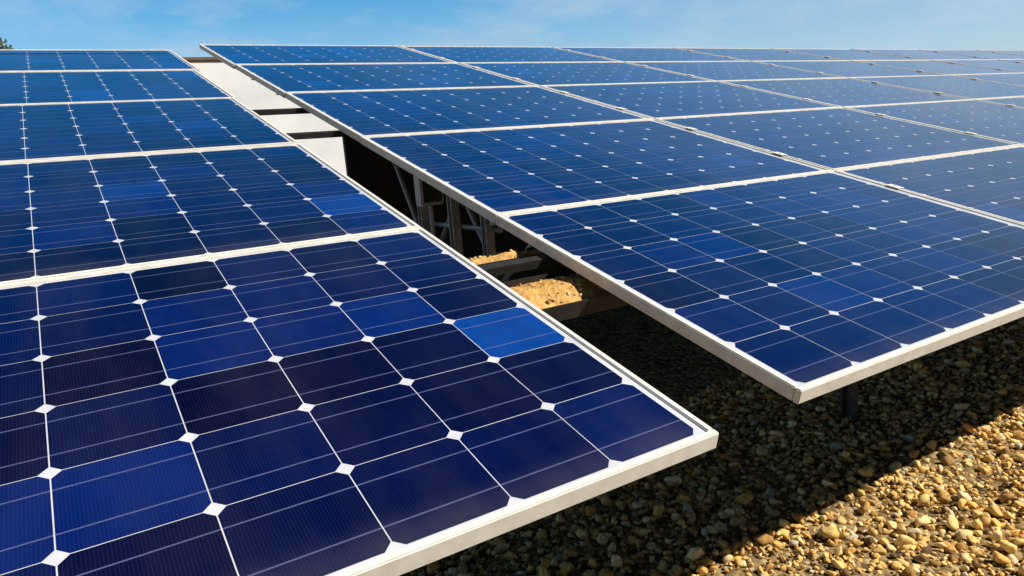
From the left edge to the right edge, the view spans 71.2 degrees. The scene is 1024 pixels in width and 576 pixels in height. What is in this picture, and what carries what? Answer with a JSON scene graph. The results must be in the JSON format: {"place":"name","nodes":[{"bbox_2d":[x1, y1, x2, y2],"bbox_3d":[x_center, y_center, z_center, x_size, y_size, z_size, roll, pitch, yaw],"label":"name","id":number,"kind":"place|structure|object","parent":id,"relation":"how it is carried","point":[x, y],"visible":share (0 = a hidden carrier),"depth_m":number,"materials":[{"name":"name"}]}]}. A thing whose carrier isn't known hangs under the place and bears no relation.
{"place":"outdoors","nodes":[
{"label":"outdoors","id":0,"kind":"place"},
{"bbox_2d":[182,57,346,174],"bbox_3d":[-5.924,-2.990,15.092,5.960,3.190,3.120,-11,13,-31],"label":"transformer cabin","id":1,"kind":"object","parent":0,"point":[245,90],"visible":0.02,"depth_m":14.05,"materials":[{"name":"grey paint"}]},
{"bbox_2d":[0,0,1023,56],"label":"sky","id":2,"kind":"structure","parent":0,"point":[177,26],"materials":[{"name":"blue"}]},
{"bbox_2d":[399,264,1023,575],"bbox_3d":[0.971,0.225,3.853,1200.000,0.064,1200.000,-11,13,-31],"label":"ground","id":3,"kind":"structure","parent":0,"point":[671,364],"depth_m":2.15,"materials":[{"name":"brown gravel"}]},
{"bbox_2d":[0,37,19,48],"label":"broadleaf tree","id":4,"kind":"object","parent":3,"relation":"on","point":[2,46],"depth_m":19.21,"materials":[{"name":"green plant"}]},
{"bbox_2d":[0,49,1016,421],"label":"mounting rack","id":5,"kind":"object","parent":3,"relation":"on","point":[464,231],"visible":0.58,"depth_m":4.73,"materials":[{"name":"metal"}]},
{"bbox_2d":[0,49,199,72],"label":"solar panel","id":6,"kind":"object","parent":5,"relation":"attached to","point":[169,60],"visible":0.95,"depth_m":4.16,"materials":[{"name":"glass"}]},
{"bbox_2d":[0,69,236,103],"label":"solar panel","id":7,"kind":"object","parent":5,"relation":"attached to","point":[22,87],"visible":0.86,"depth_m":3.41,"materials":[{"name":"glass"}]},
{"bbox_2d":[0,97,297,162],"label":"solar panel","id":8,"kind":"object","parent":5,"relation":"attached to","point":[40,131],"visible":0.94,"depth_m":2.61,"materials":[{"name":"glass"}]},
{"bbox_2d":[0,143,419,284],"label":"solar panel","id":9,"kind":"object","parent":5,"relation":"attached to","point":[68,216],"visible":0.92,"depth_m":1.83,"materials":[{"name":"glass"}]},
{"bbox_2d":[199,44,456,68],"bbox_3d":[-1.271,-1.611,4.950,1.489,0.029,0.987,-11,28,-31],"label":"solar panel","id":10,"kind":"object","parent":5,"relation":"attached to","point":[231,55],"visible":0.95,"depth_m":4.89,"materials":[{"name":"glass"}]},
{"bbox_2d":[0,227,718,575],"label":"solar panel","id":11,"kind":"object","parent":5,"relation":"attached to","point":[394,403],"visible":1,"depth_m":1.02,"materials":[{"name":"glass"}]},
{"bbox_2d":[235,63,537,97],"bbox_3d":[-0.736,-1.240,4.204,1.489,0.028,0.987,-11,28,-31],"label":"solar panel","id":12,"kind":"object","parent":5,"relation":"attached to","point":[280,79],"visible":0.94,"depth_m":4.13,"materials":[{"name":"glass"}]},
{"bbox_2d":[413,176,443,236],"bbox_3d":[-0.466,-0.191,4.368,0.150,1.010,0.094,-11,13,-31],"label":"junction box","id":13,"kind":"object","parent":5,"relation":"attached to","point":[428,195],"visible":0.48,"depth_m":4.26,"materials":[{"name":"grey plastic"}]},
{"bbox_2d":[285,86,653,142],"bbox_3d":[-0.205,-0.869,3.455,1.489,0.029,0.987,-11,28,-31],"label":"solar panel","id":14,"kind":"object","parent":5,"relation":"attached to","point":[356,114],"visible":0.94,"depth_m":3.36,"materials":[{"name":"glass"}]},
{"bbox_2d":[467,247,544,265],"bbox_3d":[-0.067,-0.060,1.790,0.520,0.051,0.052,-11,28,-31],"label":"ballast tray","id":15,"kind":"object","parent":5,"relation":"attached to","point":[510,254],"visible":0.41,"depth_m":1.81,"materials":[{"name":"gravel"}]},
{"bbox_2d":[402,46,621,62],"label":"solar panel","id":16,"kind":"object","parent":5,"relation":"attached to","point":[466,54],"visible":0.87,"depth_m":5.68,"materials":[{"name":"glass"}]},
{"bbox_2d":[501,269,629,320],"bbox_3d":[0.054,0.021,1.615,0.520,0.052,0.163,-11,28,-31],"label":"ballast tray","id":17,"kind":"object","parent":5,"relation":"attached to","point":[563,295],"visible":0.36,"depth_m":1.62,"materials":[{"name":"gravel"}]},
{"bbox_2d":[462,62,713,85],"bbox_3d":[0.526,-1.488,4.965,1.489,0.030,0.987,-11,28,-31],"label":"solar panel","id":18,"kind":"object","parent":5,"relation":"attached to","point":[555,73],"visible":0.9,"depth_m":4.93,"materials":[{"name":"glass"}]},
{"bbox_2d":[361,119,830,223],"bbox_3d":[0.320,-0.496,2.702,1.489,0.028,0.987,-11,28,-31],"label":"solar panel","id":19,"kind":"object","parent":5,"relation":"attached to","point":[490,174],"visible":0.95,"depth_m":2.58,"materials":[{"name":"glass"}]},
{"bbox_2d":[555,47,746,61],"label":"solar panel","id":20,"kind":"object","parent":5,"relation":"attached to","point":[633,54],"visible":0.86,"depth_m":6.46,"materials":[{"name":"glass"}]},
{"bbox_2d":[542,81,841,118],"bbox_3d":[1.057,-1.118,4.216,1.489,0.028,0.987,-11,28,-31],"label":"solar panel","id":21,"kind":"object","parent":5,"relation":"attached to","point":[654,100],"visible":0.8,"depth_m":4.16,"materials":[{"name":"glass"}]},
{"bbox_2d":[628,61,845,80],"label":"solar panel","id":22,"kind":"object","parent":5,"relation":"attached to","point":[729,70],"visible":0.87,"depth_m":5.70,"materials":[{"name":"glass"}]},
{"bbox_2d":[496,170,1023,403],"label":"solar panel","id":23,"kind":"object","parent":5,"relation":"attached to","point":[799,289],"visible":1,"depth_m":1.73,"materials":[{"name":"glass"}]},
{"bbox_2d":[677,48,847,60],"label":"solar panel","id":24,"kind":"object","parent":5,"relation":"attached to","point":[758,54],"visible":0.84,"depth_m":7.21,"materials":[{"name":"glass"}]},
{"bbox_2d":[656,107,1021,169],"bbox_3d":[1.581,-0.745,3.463,1.489,0.030,0.987,-11,28,-31],"label":"solar panel","id":25,"kind":"object","parent":5,"relation":"attached to","point":[835,138],"visible":0.85,"depth_m":3.38,"materials":[{"name":"glass"}]},
{"bbox_2d":[721,78,967,106],"bbox_3d":[2.319,-1.365,4.979,1.489,0.028,0.987,-11,28,-31],"label":"solar panel","id":26,"kind":"object","parent":5,"relation":"attached to","point":[846,92],"visible":0.84,"depth_m":4.94,"materials":[{"name":"glass"}]},
{"bbox_2d":[754,61,941,77],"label":"solar panel","id":27,"kind":"object","parent":5,"relation":"attached to","point":[846,69],"visible":0.84,"depth_m":6.47,"materials":[{"name":"glass"}]},
{"bbox_2d":[770,48,926,60],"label":"solar panel","id":28,"kind":"object","parent":5,"relation":"attached to","point":[848,54],"visible":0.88,"depth_m":7.99,"materials":[{"name":"glass"}]},
{"bbox_2d":[854,49,988,59],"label":"solar panel","id":29,"kind":"object","parent":5,"relation":"attached to","point":[923,54],"visible":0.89,"depth_m":8.76,"materials":[{"name":"glass"}]},
{"bbox_2d":[835,145,1023,223],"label":"solar panel","id":30,"kind":"object","parent":5,"relation":"attached to","point":[990,181],"visible":0.88,"depth_m":2.71,"materials":[{"name":"glass"}]},
{"bbox_2d":[845,99,1023,144],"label":"solar panel","id":31,"kind":"object","parent":5,"relation":"attached to","point":[1004,122],"visible":0.85,"depth_m":4.20,"materials":[{"name":"glass"}]},
{"bbox_2d":[848,75,1023,98],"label":"solar panel","id":32,"kind":"object","parent":5,"relation":"attached to","point":[964,87],"visible":0.91,"depth_m":5.70,"materials":[{"name":"glass"}]},
{"bbox_2d":[850,60,1022,74],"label":"solar panel","id":33,"kind":"object","parent":5,"relation":"attached to","point":[939,67],"visible":0.85,"depth_m":7.25,"materials":[{"name":"glass"}]},
{"bbox_2d":[919,49,1023,58],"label":"solar panel","id":34,"kind":"object","parent":5,"relation":"attached to","point":[986,54],"visible":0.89,"depth_m":9.53,"materials":[{"name":"glass"}]},
{"bbox_2d":[934,59,1023,72],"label":"solar panel","id":35,"kind":"object","parent":5,"relation":"attached to","point":[1004,65],"visible":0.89,"depth_m":8.04,"materials":[{"name":"glass"}]},
{"bbox_2d":[951,73,1023,85],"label":"solar panel","id":36,"kind":"object","parent":5,"relation":"attached to","point":[1013,78],"visible":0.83,"depth_m":6.56,"materials":[{"name":"glass"}]},
{"bbox_2d":[976,96,1023,107],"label":"solar panel","id":37,"kind":"object","parent":5,"relation":"attached to","point":[1018,101],"visible":0.67,"depth_m":5.03,"materials":[{"name":"glass"}]},
{"bbox_2d":[982,50,1023,54],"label":"solar panel","id":38,"kind":"object","parent":5,"relation":"attached to","point":[1018,52],"visible":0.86,"depth_m":10.37,"materials":[{"name":"glass"}]},
{"bbox_2d":[998,59,1023,62],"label":"solar panel","id":39,"kind":"object","parent":5,"relation":"attached to","point":[1019,60],"visible":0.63,"depth_m":8.84,"materials":[{"name":"glass"}]}
]}

